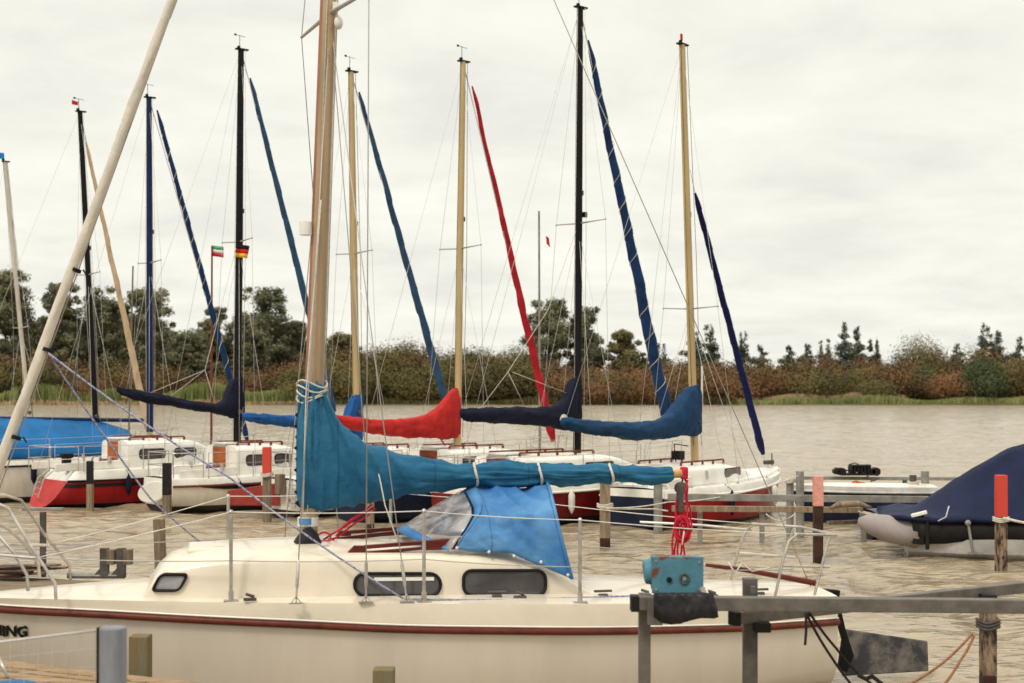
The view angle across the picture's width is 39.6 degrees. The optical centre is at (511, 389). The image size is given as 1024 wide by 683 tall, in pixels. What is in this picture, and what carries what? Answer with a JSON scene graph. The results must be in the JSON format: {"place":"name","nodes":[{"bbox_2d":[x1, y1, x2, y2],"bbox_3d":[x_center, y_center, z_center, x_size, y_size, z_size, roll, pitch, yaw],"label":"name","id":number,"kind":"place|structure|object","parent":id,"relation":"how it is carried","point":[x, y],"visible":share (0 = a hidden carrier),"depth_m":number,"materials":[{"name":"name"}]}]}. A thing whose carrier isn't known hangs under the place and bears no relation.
{"place":"outdoors","nodes":[
{"label":"outdoors","id":0,"kind":"place"},
{"bbox_2d":[0,405,1023,682],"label":"water","id":1,"kind":"structure","parent":0,"point":[896,439],"depth_m":26.63,"materials":[{"name":"liquid"}]},
{"bbox_2d":[0,153,45,416],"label":"sailboat","id":2,"kind":"object","parent":1,"relation":"on","point":[19,308],"visible":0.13,"depth_m":36.73,"materials":[{"name":"blue paint"}]},
{"bbox_2d":[0,577,99,590],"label":"plank jetty","id":3,"kind":"object","parent":1,"relation":"in","point":[11,583],"depth_m":14.07,"materials":[{"name":"grey wood"}]},
{"bbox_2d":[0,564,67,577],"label":"driftwood pile","id":4,"kind":"object","parent":3,"relation":"on","point":[11,571],"visible":0.86,"depth_m":14.29,"materials":[{"name":"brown wood"}]},
{"bbox_2d":[22,507,63,576],"bbox_3d":[-4.815,1.564,14.600,0.420,0.712,0.060,0,0,0],"label":"mooring stand","id":5,"kind":"object","parent":3,"relation":"on","point":[43,526],"visible":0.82,"depth_m":14.57,"materials":[{"name":"metal"}]},
{"bbox_2d":[67,548,132,578],"bbox_3d":[-4.174,1.755,14.400,0.652,0.310,0.100,0,0,0],"label":"timber rack","id":6,"kind":"object","parent":3,"relation":"on","point":[103,572],"visible":1,"depth_m":14.37,"materials":[{"name":"wood"}]},
{"bbox_2d":[0,97,174,502],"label":"sailboat","id":7,"kind":"object","parent":1,"relation":"on","point":[20,479],"visible":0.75,"depth_m":31.58,"materials":[{"name":"fabric"}]},
{"bbox_2d":[86,461,93,510],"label":"mooring post","id":8,"kind":"object","parent":1,"relation":"in","point":[89,485],"visible":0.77,"depth_m":28.34,"materials":[{"name":"brown wood"}]},
{"bbox_2d":[0,660,196,682],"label":"plank walkway","id":9,"kind":"structure","parent":1,"relation":"in","point":[47,675],"depth_m":8.87,"materials":[{"name":"brown wood"}]},
{"bbox_2d":[0,658,36,682],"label":"tub","id":10,"kind":"object","parent":9,"relation":"on","point":[7,676],"visible":1,"depth_m":6.98,"materials":[{"name":"blue plastic"}]},
{"bbox_2d":[99,625,126,682],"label":"fence post","id":11,"kind":"object","parent":1,"relation":"in","point":[112,653],"visible":1,"depth_m":6.35,"materials":[{"name":"metal"}]},
{"bbox_2d":[0,627,99,682],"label":"wire net","id":12,"kind":"object","parent":11,"relation":"attached to","point":[96,630],"visible":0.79,"depth_m":6.51,"materials":[{"name":"grey metal"}]},
{"bbox_2d":[128,266,133,431],"bbox_3d":[-9.138,-0.082,34.000,0.191,5.766,0.056,0,0,0],"label":"slim pole","id":13,"kind":"object","parent":1,"relation":"in","point":[131,336],"visible":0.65,"depth_m":33.98,"materials":[{"name":"wood"}]},
{"bbox_2d":[129,634,151,676],"bbox_3d":[-2.417,2.197,9.250,0.126,1.206,0.123,0,0,0],"label":"wooden pile","id":14,"kind":"object","parent":1,"relation":"in","point":[140,654],"visible":0.91,"depth_m":9.19,"materials":[{"name":"brown wood"}]},
{"bbox_2d":[28,84,257,507],"bbox_3d":[-7.813,-2.011,30.857,5.213,9.262,2.223,0,0,-40],"label":"sailboat","id":15,"kind":"object","parent":1,"relation":"on","point":[62,483],"visible":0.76,"depth_m":30.21,"materials":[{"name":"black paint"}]},
{"bbox_2d":[108,441,117,459],"bbox_3d":[-8.480,1.388,30.263,0.030,0.584,0.540,0,0,-40],"label":"companionway door","id":16,"kind":"structure","parent":15,"relation":"in","point":[111,452],"depth_m":30.27,"materials":[{"name":"orange wood"}]},
{"bbox_2d":[139,448,165,458],"bbox_3d":[-7.618,1.350,30.136,0.607,0.224,0.025,0,0,-41],"label":"window","id":17,"kind":"structure","parent":15,"relation":"in","point":[151,455],"depth_m":30.12,"materials":[{"name":"glass"}]},
{"bbox_2d":[174,447,196,457],"bbox_3d":[-7.040,1.350,30.668,0.033,0.224,0.562,0,0,43],"label":"window","id":18,"kind":"structure","parent":15,"relation":"in","point":[177,450],"depth_m":30.60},
{"bbox_2d":[0,399,297,404],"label":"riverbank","id":19,"kind":"structure","parent":1,"relation":"on","point":[48,402],"depth_m":227.48,"materials":[{"name":"green plant"}]},
{"bbox_2d":[153,519,165,568],"bbox_3d":[-4.597,2.244,18.600,0.172,1.113,0.130,0,0,0],"label":"mooring post","id":20,"kind":"object","parent":1,"relation":"in","point":[159,548],"visible":0.48,"depth_m":18.54,"materials":[{"name":"brown wood"}]},
{"bbox_2d":[162,463,171,514],"bbox_3d":[-6.599,2.098,27.200,0.156,1.404,0.153,0,0,0],"label":"mooring post","id":21,"kind":"object","parent":1,"relation":"in","point":[167,487],"visible":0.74,"depth_m":27.12,"materials":[{"name":"brown wood"}]},
{"bbox_2d":[210,245,223,444],"bbox_3d":[-6.853,-0.281,33.000,0.324,6.162,0.063,0,0,0],"label":"flagpole","id":22,"kind":"object","parent":1,"relation":"in","point":[217,251],"visible":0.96,"depth_m":32.98,"materials":[{"name":"red wood"}]},
{"bbox_2d":[116,33,335,512],"bbox_3d":[-5.727,-2.355,29.231,5.090,9.949,2.224,0,0,-40],"label":"sailboat","id":23,"kind":"object","parent":1,"relation":"on","point":[237,459],"visible":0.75,"depth_m":28.99,"materials":[{"name":"white plastic"}]},
{"bbox_2d":[213,446,225,466],"bbox_3d":[-5.954,1.458,29.007,0.030,0.604,0.540,0,0,-40],"label":"companionway door","id":24,"kind":"structure","parent":23,"relation":"in","point":[217,457],"depth_m":29.00,"materials":[{"name":"orange wood"}]},
{"bbox_2d":[246,454,261,465],"bbox_3d":[-5.170,1.420,28.813,0.496,0.232,0.025,0,0,-41],"label":"window","id":25,"kind":"structure","parent":23,"relation":"in","point":[258,457],"depth_m":28.77,"materials":[{"name":"glass"}]},
{"bbox_2d":[274,453,288,463],"bbox_3d":[-4.702,1.420,29.252,0.035,0.232,0.460,0,0,42],"label":"window","id":26,"kind":"structure","parent":23,"relation":"in","point":[281,457],"depth_m":29.19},
{"bbox_2d":[260,447,273,521],"bbox_3d":[-4.480,1.921,26.000,0.249,1.758,0.249,0,0,0],"label":"mooring post","id":27,"kind":"object","parent":1,"relation":"in","point":[266,474],"visible":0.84,"depth_m":25.93,"materials":[{"name":"brown wood"}]},
{"bbox_2d":[227,55,462,517],"bbox_3d":[-3.042,-1.994,28.272,5.375,9.228,2.197,0,0,-42],"label":"sailboat","id":28,"kind":"object","parent":1,"relation":"on","point":[281,477],"visible":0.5,"depth_m":28.11,"materials":[{"name":"red plastic"}]},
{"bbox_2d":[367,502,373,532],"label":"mooring post","id":29,"kind":"object","parent":1,"relation":"in","point":[369,525],"visible":0.35,"depth_m":23.73,"materials":[{"name":"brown wood"}]},
{"bbox_2d":[373,666,394,682],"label":"wooden pile","id":30,"kind":"object","parent":1,"relation":"in","point":[383,674],"visible":1,"depth_m":8.83,"materials":[{"name":"brown wood"}]},
{"bbox_2d":[334,44,568,522],"bbox_3d":[-1.035,-2.045,27.664,5.952,9.330,2.223,0,0,-42],"label":"sailboat","id":31,"kind":"object","parent":1,"relation":"on","point":[441,421],"visible":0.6,"depth_m":27.50,"materials":[{"name":"fabric"}]},
{"bbox_2d":[420,450,436,458],"bbox_3d":[-1.582,1.388,27.137,0.030,0.464,0.540,0,0,-42],"label":"companionway door","id":32,"kind":"structure","parent":31,"relation":"in","point":[423,453],"depth_m":27.11,"materials":[{"name":"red wood"}]},
{"bbox_2d":[0,0,927,682],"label":"sailboat","id":33,"kind":"object","parent":1,"relation":"on","point":[498,592],"visible":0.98,"depth_m":10.38,"materials":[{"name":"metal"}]},
{"bbox_2d":[152,572,187,591],"bbox_3d":[-2.415,1.357,10.027,0.261,0.134,0.055,0,0,2],"label":"window","id":34,"kind":"structure","parent":33,"relation":"in","point":[165,582],"depth_m":10.02,"materials":[{"name":"glass"}]},
{"bbox_2d":[353,572,441,595],"bbox_3d":[-0.822,1.399,10.237,0.647,0.191,0.073,0,0,-13],"label":"window","id":35,"kind":"structure","parent":33,"relation":"in","point":[413,588],"depth_m":10.23,"materials":[{"name":"glass"}]},
{"bbox_2d":[462,569,546,594],"bbox_3d":[-0.052,1.415,10.441,0.655,0.217,0.072,0,0,-16],"label":"window","id":36,"kind":"structure","parent":33,"relation":"in","point":[474,581],"depth_m":10.44,"materials":[{"name":"glass"}]},
{"bbox_2d":[538,211,540,451],"bbox_3d":[0.595,-0.520,30.498,0.067,6.640,0.055,0,0,-23],"label":"slim pole","id":37,"kind":"object","parent":1,"relation":"in","point":[539,358],"visible":0.58,"depth_m":30.48,"materials":[{"name":"metal"}]},
{"bbox_2d":[430,3,682,524],"bbox_3d":[1.223,-2.466,26.896,6.037,10.171,2.320,0,0,-42],"label":"sailboat","id":38,"kind":"object","parent":1,"relation":"on","point":[586,496],"visible":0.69,"depth_m":26.81,"materials":[{"name":"red"}]},
{"bbox_2d":[597,484,612,547],"bbox_3d":[1.426,2.105,21.800,0.259,1.390,0.260,0,0,0],"label":"mooring post","id":39,"kind":"object","parent":1,"relation":"in","point":[604,503],"visible":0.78,"depth_m":21.72,"materials":[{"name":"brown wood"}]},
{"bbox_2d":[606,476,797,508],"bbox_3d":[3.020,1.596,22.319,3.494,0.428,0.100,0,0,-24],"label":"rope","id":40,"kind":"object","parent":39,"relation":"attached to","point":[694,500],"visible":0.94,"depth_m":22.20,"materials":[{"name":"fabric"}]},
{"bbox_2d":[654,484,661,533],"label":"mooring post","id":41,"kind":"object","parent":1,"relation":"in","point":[657,496],"visible":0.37,"depth_m":23.93,"materials":[{"name":"wood"}]},
{"bbox_2d":[560,34,780,528],"bbox_3d":[3.093,-1.952,26.078,2.320,9.143,7.420,0,0,38],"label":"sailboat","id":42,"kind":"object","parent":1,"relation":"on","point":[682,416],"visible":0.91,"depth_m":25.92,"materials":[{"name":"white plastic"}]},
{"bbox_2d":[724,467,740,476],"bbox_3d":[4.073,1.520,26.212,0.031,0.184,0.729,0,0,32],"label":"window","id":43,"kind":"structure","parent":42,"relation":"in","point":[729,471],"depth_m":26.16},
{"bbox_2d":[701,366,702,459],"bbox_3d":[4.142,1.138,31.000,0.052,3.323,0.052,0,0,-22],"label":"slim pole","id":44,"kind":"object","parent":1,"relation":"in","point":[702,413],"visible":0.5,"depth_m":30.98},
{"bbox_2d":[784,478,795,535],"bbox_3d":[4.575,2.125,23.400,0.213,1.350,0.213,0,0,0],"label":"mooring post","id":45,"kind":"object","parent":1,"relation":"in","point":[790,489],"visible":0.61,"depth_m":23.35,"materials":[{"name":"wood"}]},
{"bbox_2d":[668,493,927,544],"bbox_3d":[4.917,2.114,22.671,4.988,0.967,1.832,0,0,-27],"label":"mooring finger","id":46,"kind":"object","parent":1,"relation":"on","point":[849,504],"visible":0.64,"depth_m":22.38},
{"bbox_2d":[796,471,803,536],"bbox_3d":[4.699,2.061,23.200,0.128,1.478,0.126,0,0,0],"label":"mooring post","id":47,"kind":"object","parent":1,"relation":"in","point":[800,491],"visible":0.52,"depth_m":23.14,"materials":[{"name":"wood"}]},
{"bbox_2d":[812,476,823,563],"bbox_3d":[4.304,2.005,20.000,0.133,1.590,0.130,0,0,0],"label":"mooring post","id":48,"kind":"object","parent":1,"relation":"in","point":[818,497],"visible":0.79,"depth_m":19.94,"materials":[{"name":"brown wood"}]},
{"bbox_2d":[794,480,937,522],"bbox_3d":[6.403,2.139,26.199,2.705,0.962,1.078,0,0,-6],"label":"workboat","id":49,"kind":"object","parent":1,"relation":"on","point":[855,487],"visible":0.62,"depth_m":25.81,"materials":[{"name":"white metal"}]},
{"bbox_2d":[863,508,879,539],"bbox_3d":[6.647,2.257,23.217,1.755,0.726,0.965,0,0,-8],"label":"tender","id":50,"kind":"object","parent":1,"relation":"on","point":[871,511],"visible":0.08,"depth_m":23.04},
{"bbox_2d":[804,476,956,482],"bbox_3d":[8.514,2.273,31.035,4.319,0.779,0.554,0,0,-7],"label":"floating boom","id":51,"kind":"object","parent":1,"relation":"on","point":[904,479],"visible":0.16,"depth_m":31.12,"materials":[{"name":"metal"}]},
{"bbox_2d":[832,463,880,481],"bbox_3d":[7.506,1.788,30.970,1.016,0.416,0.400,0,0,0],"label":"engine gear","id":52,"kind":"object","parent":51,"relation":"on","point":[866,470],"visible":1,"depth_m":30.89,"materials":[{"name":"black metal"}]},
{"bbox_2d":[857,444,1023,560],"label":"inflatable boat","id":53,"kind":"object","parent":1,"relation":"on","point":[953,518],"visible":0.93,"depth_m":20.09,"materials":[{"name":"fabric"}]},
{"bbox_2d":[975,593,1000,682],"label":"mooring post","id":54,"kind":"object","parent":1,"relation":"in","point":[988,625],"visible":0.75,"depth_m":9.70,"materials":[{"name":"brown wood"}]},
{"bbox_2d":[630,577,1023,682],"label":"mooring rail","id":55,"kind":"object","parent":54,"relation":"attached to","point":[751,612],"visible":0.97,"depth_m":8.60,"materials":[{"name":"metal"}]},
{"bbox_2d":[642,555,702,592],"bbox_3d":[0.977,1.119,8.670,0.359,0.220,0.184,0,0,0],"label":"control box","id":56,"kind":"object","parent":55,"relation":"on","point":[673,573],"visible":0.94,"depth_m":8.59,"materials":[{"name":"blue paint"}]},
{"bbox_2d":[653,587,718,624],"bbox_3d":[1.035,1.286,8.488,0.387,0.215,0.131,0,0,0],"label":"plastic sheet","id":57,"kind":"object","parent":55,"relation":"hanging from","point":[671,608],"visible":1,"depth_m":8.45,"materials":[{"name":"plastic"}]},
{"bbox_2d":[805,612,850,682],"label":"rope","id":58,"kind":"object","parent":55,"relation":"hanging from","point":[827,651],"visible":0.99,"depth_m":9.27,"materials":[{"name":"fabric"}]},
{"bbox_2d":[808,612,871,682],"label":"rope","id":59,"kind":"object","parent":55,"relation":"hanging from","point":[833,644],"visible":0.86,"depth_m":9.34,"materials":[{"name":"fabric"}]},
{"bbox_2d":[857,673,882,682],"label":"rope","id":60,"kind":"object","parent":55,"relation":"hanging from","point":[869,677],"visible":1,"depth_m":9.49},
{"bbox_2d":[910,633,972,682],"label":"rope","id":61,"kind":"object","parent":54,"relation":"attached to","point":[946,659],"visible":1,"depth_m":9.42,"materials":[{"name":"fabric"}]},
{"bbox_2d":[944,635,974,682],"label":"rope","id":62,"kind":"object","parent":54,"relation":"attached to","point":[960,660],"visible":1,"depth_m":9.44,"materials":[{"name":"fabric"}]},
{"bbox_2d":[992,475,1009,570],"bbox_3d":[6.534,1.968,19.000,0.229,1.664,0.229,0,0,0],"label":"mooring post","id":63,"kind":"object","parent":1,"relation":"in","point":[1001,511],"visible":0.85,"depth_m":18.93,"materials":[{"name":"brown wood"}]},
{"bbox_2d":[0,0,1023,370],"label":"sky","id":64,"kind":"structure","parent":0,"point":[860,163],"materials":[{"name":"white"}]},
{"bbox_2d":[251,402,1023,404],"bbox_3d":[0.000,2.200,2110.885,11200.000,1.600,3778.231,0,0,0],"label":"ground","id":65,"kind":"structure","parent":0,"point":[770,404],"depth_m":226.84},
{"bbox_2d":[0,265,38,366],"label":"broadleaf tree","id":66,"kind":"object","parent":65,"relation":"on","point":[8,304],"visible":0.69,"depth_m":260.01,"materials":[{"name":"green plant"}]},
{"bbox_2d":[0,320,55,362],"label":"broadleaf tree","id":67,"kind":"object","parent":65,"relation":"on","point":[33,335],"visible":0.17,"depth_m":272.32,"materials":[{"name":"green plant"}]},
{"bbox_2d":[34,282,88,369],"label":"broadleaf tree","id":68,"kind":"object","parent":65,"relation":"on","point":[65,337],"visible":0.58,"depth_m":256.85,"materials":[{"name":"green plant"}]},
{"bbox_2d":[64,285,136,371],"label":"broadleaf tree","id":69,"kind":"object","parent":65,"relation":"on","point":[107,317],"visible":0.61,"depth_m":259.88,"materials":[{"name":"green plant"}]},
{"bbox_2d":[86,316,145,364],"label":"broadleaf tree","id":70,"kind":"object","parent":65,"relation":"on","point":[136,344],"visible":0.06,"depth_m":274.20,"materials":[{"name":"green plant"}]},
{"bbox_2d":[118,286,176,371],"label":"broadleaf tree","id":71,"kind":"object","parent":65,"relation":"on","point":[158,303],"visible":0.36,"depth_m":254.08,"materials":[{"name":"green plant"}]},
{"bbox_2d":[0,382,296,403],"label":"reed bed","id":72,"kind":"object","parent":65,"relation":"on","point":[196,391],"visible":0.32,"depth_m":228.54,"materials":[{"name":"plant"}]},
{"bbox_2d":[158,327,213,380],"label":"broadleaf tree","id":73,"kind":"object","parent":65,"relation":"on","point":[194,357],"visible":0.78,"depth_m":247.61,"materials":[{"name":"green plant"}]},
{"bbox_2d":[196,306,233,378],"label":"broadleaf tree","id":74,"kind":"object","parent":65,"relation":"on","point":[227,337],"visible":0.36,"depth_m":266.62,"materials":[{"name":"green plant"}]},
{"bbox_2d":[190,321,244,378],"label":"broadleaf tree","id":75,"kind":"object","parent":65,"relation":"on","point":[228,327],"visible":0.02,"depth_m":276.25,"materials":[{"name":"green plant"}]},
{"bbox_2d":[229,286,296,376],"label":"broadleaf tree","id":76,"kind":"object","parent":65,"relation":"on","point":[266,328],"visible":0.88,"depth_m":260.40,"materials":[{"name":"green plant"}]},
{"bbox_2d":[269,318,306,377],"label":"broadleaf tree","id":77,"kind":"object","parent":65,"relation":"on","point":[296,326],"visible":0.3,"depth_m":268.04,"materials":[{"name":"green plant"}]},
{"bbox_2d":[325,329,363,359],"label":"broadleaf tree","id":78,"kind":"object","parent":65,"relation":"on","point":[343,340],"visible":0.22,"depth_m":288.26,"materials":[{"name":"green plant"}]},
{"bbox_2d":[375,335,425,369],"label":"bush","id":79,"kind":"object","parent":65,"relation":"on","point":[406,347],"visible":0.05,"depth_m":246.63,"materials":[{"name":"green plant"}]},
{"bbox_2d":[270,345,559,403],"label":"shrub thicket","id":80,"kind":"object","parent":65,"relation":"on","point":[396,381],"visible":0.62,"depth_m":229.83,"materials":[{"name":"green plant"}]},
{"bbox_2d":[0,336,1023,400],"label":"shrub thicket","id":81,"kind":"object","parent":65,"relation":"on","point":[887,372],"visible":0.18,"depth_m":238.71,"materials":[{"name":"orange plant"}]},
{"bbox_2d":[494,341,545,364],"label":"bush","id":82,"kind":"object","parent":65,"relation":"on","point":[521,353],"visible":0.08,"depth_m":245.22,"materials":[{"name":"green plant"}]},
{"bbox_2d":[335,396,739,404],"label":"green sedge","id":83,"kind":"object","parent":65,"relation":"on","point":[533,401],"visible":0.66,"depth_m":227.62,"materials":[{"name":"green plant"}]},
{"bbox_2d":[518,297,573,369],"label":"broadleaf tree","id":84,"kind":"object","parent":65,"relation":"on","point":[553,315],"visible":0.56,"depth_m":259.65,"materials":[{"name":"green plant"}]},
{"bbox_2d":[562,304,606,372],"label":"broadleaf tree","id":85,"kind":"object","parent":65,"relation":"on","point":[593,355],"visible":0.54,"depth_m":264.52,"materials":[{"name":"green plant"}]},
{"bbox_2d":[603,328,648,373],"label":"broadleaf tree","id":86,"kind":"object","parent":65,"relation":"on","point":[623,346],"visible":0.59,"depth_m":260.56,"materials":[{"name":"green plant"}]},
{"bbox_2d":[532,358,780,404],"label":"shrub thicket","id":87,"kind":"object","parent":65,"relation":"on","point":[630,390],"visible":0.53,"depth_m":228.74,"materials":[{"name":"green plant"}]},
{"bbox_2d":[677,331,707,365],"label":"conifer","id":88,"kind":"object","parent":65,"relation":"on","point":[682,353],"visible":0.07,"depth_m":264.28,"materials":[{"name":"green plant"}]},
{"bbox_2d":[696,324,723,366],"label":"conifer","id":89,"kind":"object","parent":65,"relation":"on","point":[711,347],"visible":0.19,"depth_m":267.06,"materials":[{"name":"green plant"}]},
{"bbox_2d":[733,331,757,367],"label":"conifer","id":90,"kind":"object","parent":65,"relation":"on","point":[743,353],"visible":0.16,"depth_m":269.21,"materials":[{"name":"green plant"}]},
{"bbox_2d":[751,344,771,370],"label":"conifer","id":91,"kind":"object","parent":65,"relation":"on","point":[763,354],"visible":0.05,"depth_m":276.04,"materials":[{"name":"green plant"}]},
{"bbox_2d":[776,345,796,367],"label":"conifer","id":92,"kind":"object","parent":65,"relation":"on","point":[787,348],"visible":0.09,"depth_m":273.63,"materials":[{"name":"green plant"}]},
{"bbox_2d":[790,343,817,372],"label":"conifer","id":93,"kind":"object","parent":65,"relation":"on","point":[808,347],"visible":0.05,"depth_m":271.62,"materials":[{"name":"green plant"}]},
{"bbox_2d":[742,391,904,400],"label":"dry grass","id":94,"kind":"structure","parent":65,"relation":"on","point":[850,394],"depth_m":230.28,"materials":[{"name":"plant"}]},
{"bbox_2d":[815,338,831,371],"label":"conifer","id":95,"kind":"object","parent":65,"relation":"on","point":[828,351],"visible":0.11,"depth_m":273.31,"materials":[{"name":"green plant"}]},
{"bbox_2d":[825,321,857,369],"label":"conifer","id":96,"kind":"object","parent":65,"relation":"on","point":[841,354],"visible":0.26,"depth_m":269.37,"materials":[{"name":"green plant"}]},
{"bbox_2d":[841,326,868,367],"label":"conifer","id":97,"kind":"object","parent":65,"relation":"on","point":[858,345],"visible":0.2,"depth_m":267.63,"materials":[{"name":"green plant"}]},
{"bbox_2d":[830,366,889,394],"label":"bush","id":98,"kind":"object","parent":65,"relation":"on","point":[856,377],"visible":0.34,"depth_m":236.12,"materials":[{"name":"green plant"}]},
{"bbox_2d":[866,337,881,365],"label":"conifer","id":99,"kind":"object","parent":65,"relation":"on","point":[870,349],"visible":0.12,"depth_m":276.05,"materials":[{"name":"green plant"}]},
{"bbox_2d":[852,378,904,396],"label":"bush","id":100,"kind":"object","parent":65,"relation":"on","point":[873,388],"visible":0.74,"depth_m":229.84,"materials":[{"name":"green plant"}]},
{"bbox_2d":[734,394,1023,404],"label":"green sedge","id":101,"kind":"object","parent":65,"relation":"on","point":[877,399],"visible":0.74,"depth_m":227.77,"materials":[{"name":"plant"}]},
{"bbox_2d":[882,331,953,375],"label":"bush","id":102,"kind":"object","parent":65,"relation":"on","point":[928,360],"visible":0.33,"depth_m":242.59,"materials":[{"name":"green plant"}]},
{"bbox_2d":[899,362,939,399],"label":"bush","id":103,"kind":"object","parent":65,"relation":"on","point":[918,378],"visible":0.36,"depth_m":234.98,"materials":[{"name":"green plant"}]},
{"bbox_2d":[918,373,958,400],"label":"bush","id":104,"kind":"object","parent":65,"relation":"on","point":[931,395],"visible":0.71,"depth_m":231.93,"materials":[{"name":"orange plant"}]},
{"bbox_2d":[953,355,1012,400],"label":"bush","id":105,"kind":"object","parent":65,"relation":"on","point":[989,377],"visible":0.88,"depth_m":228.77,"materials":[{"name":"green plant"}]},
{"bbox_2d":[973,323,1006,359],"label":"conifer","id":106,"kind":"object","parent":65,"relation":"on","point":[982,339],"visible":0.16,"depth_m":267.53,"materials":[{"name":"green plant"}]},
{"bbox_2d":[989,330,1013,364],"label":"conifer","id":107,"kind":"object","parent":65,"relation":"on","point":[997,339],"visible":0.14,"depth_m":264.86,"materials":[{"name":"green plant"}]},
{"bbox_2d":[1009,336,1023,361],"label":"conifer","id":108,"kind":"object","parent":65,"relation":"on","point":[1019,347],"visible":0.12,"depth_m":268.25,"materials":[{"name":"green plant"}]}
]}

